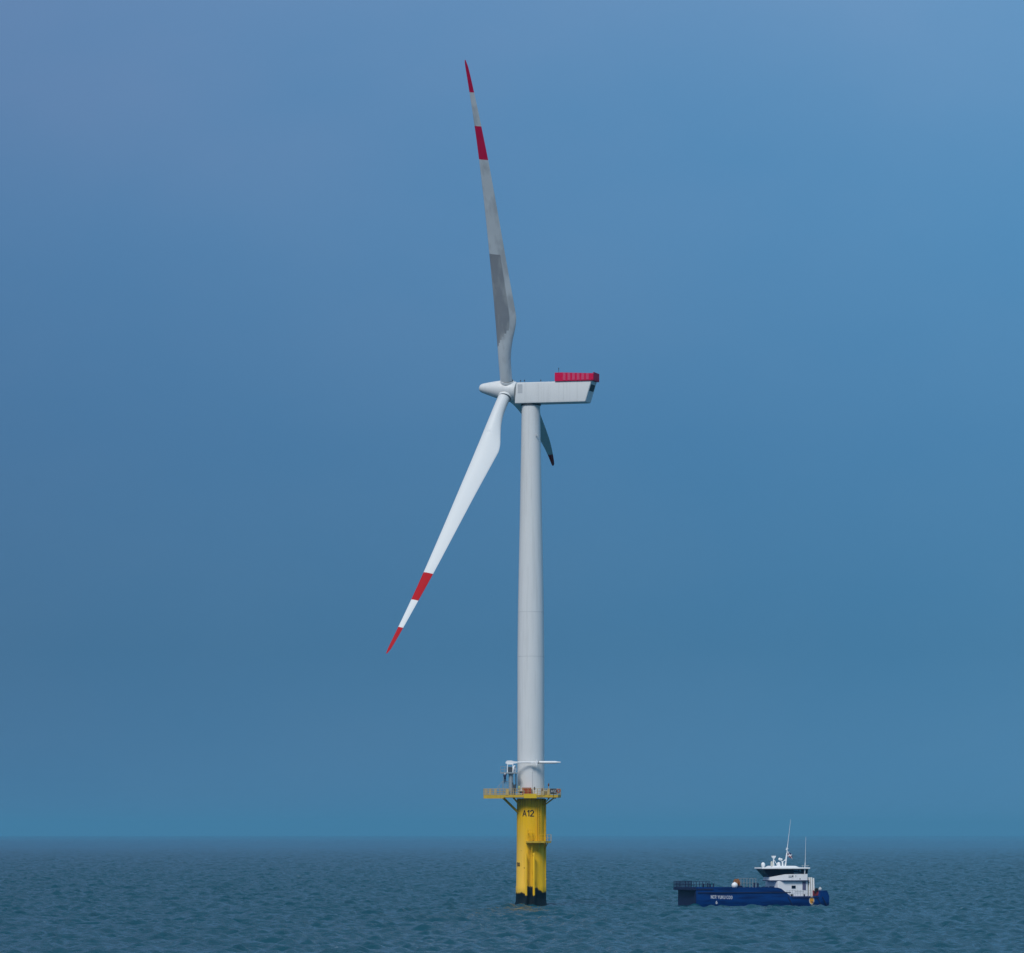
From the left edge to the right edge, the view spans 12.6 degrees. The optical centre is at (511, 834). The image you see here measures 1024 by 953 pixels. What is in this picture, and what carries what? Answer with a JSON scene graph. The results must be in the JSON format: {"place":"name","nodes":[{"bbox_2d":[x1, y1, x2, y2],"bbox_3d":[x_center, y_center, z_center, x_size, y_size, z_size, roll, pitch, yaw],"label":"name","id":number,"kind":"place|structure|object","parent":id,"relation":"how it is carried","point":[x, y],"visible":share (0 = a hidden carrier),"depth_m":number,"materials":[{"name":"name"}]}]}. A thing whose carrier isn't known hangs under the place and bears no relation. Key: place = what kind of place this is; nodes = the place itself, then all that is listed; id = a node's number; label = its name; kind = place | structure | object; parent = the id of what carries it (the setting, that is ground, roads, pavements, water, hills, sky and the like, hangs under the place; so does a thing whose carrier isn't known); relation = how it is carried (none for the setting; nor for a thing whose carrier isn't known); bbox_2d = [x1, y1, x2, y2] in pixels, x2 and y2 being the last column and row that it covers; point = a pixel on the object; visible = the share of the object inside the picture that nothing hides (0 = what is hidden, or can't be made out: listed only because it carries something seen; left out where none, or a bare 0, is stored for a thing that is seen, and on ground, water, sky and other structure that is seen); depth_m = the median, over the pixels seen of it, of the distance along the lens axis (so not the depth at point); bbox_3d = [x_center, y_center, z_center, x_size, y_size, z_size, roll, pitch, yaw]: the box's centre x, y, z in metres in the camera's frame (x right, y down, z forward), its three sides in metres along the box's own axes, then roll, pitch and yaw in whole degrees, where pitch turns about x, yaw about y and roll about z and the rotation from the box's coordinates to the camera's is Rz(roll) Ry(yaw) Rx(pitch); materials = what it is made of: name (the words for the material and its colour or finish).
{"place":"outdoors","nodes":[
{"label":"outdoors","id":0,"kind":"place"},
{"bbox_2d":[0,835,1023,952],"bbox_3d":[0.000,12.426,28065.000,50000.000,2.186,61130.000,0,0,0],"label":"sea","id":1,"kind":"structure","parent":0,"point":[376,893],"depth_m":930.61,"materials":[{"name":"liquid"}]},
{"bbox_2d":[483,789,560,905],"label":"turbine foundation","id":2,"kind":"object","parent":1,"relation":"in","point":[530,810],"visible":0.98,"depth_m":797.77,"materials":[{"name":"yellow metal"}]},
{"bbox_2d":[386,60,598,794],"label":"wind turbine","id":3,"kind":"object","parent":2,"relation":"on","point":[527,400],"visible":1,"depth_m":797.81,"materials":[{"name":"white metal"}]},
{"bbox_2d":[522,788,530,794],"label":"storage container","id":4,"kind":"object","parent":2,"relation":"on","point":[527,790],"visible":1,"depth_m":796.48,"materials":[{"name":"metal"}]},
{"bbox_2d":[496,760,560,794],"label":"davit crane","id":5,"kind":"object","parent":2,"relation":"on","point":[510,772],"visible":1,"depth_m":796.86,"materials":[{"name":"metal"}]},
{"bbox_2d":[550,789,556,795],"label":"number board","id":6,"kind":"object","parent":2,"relation":"attached to","point":[553,791],"visible":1,"depth_m":796.35,"materials":[{"name":"black metal"}]},
{"bbox_2d":[673,820,828,906],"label":"service vessel","id":7,"kind":"object","parent":1,"relation":"on","point":[791,885],"visible":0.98,"depth_m":798.67,"materials":[{"name":"blue metal"}]},
{"bbox_2d":[813,888,818,895],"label":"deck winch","id":8,"kind":"object","parent":7,"relation":"on","point":[815,892],"visible":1,"depth_m":801.24,"materials":[{"name":"red metal"}]},
{"bbox_2d":[0,0,1023,834],"label":"sky","id":9,"kind":"structure","parent":0,"point":[248,336],"materials":[{"name":"blue"}]},
{"bbox_2d":[733,879,739,885],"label":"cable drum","id":10,"kind":"object","parent":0,"point":[737,881],"visible":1,"depth_m":796.91,"materials":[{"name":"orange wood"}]}
]}

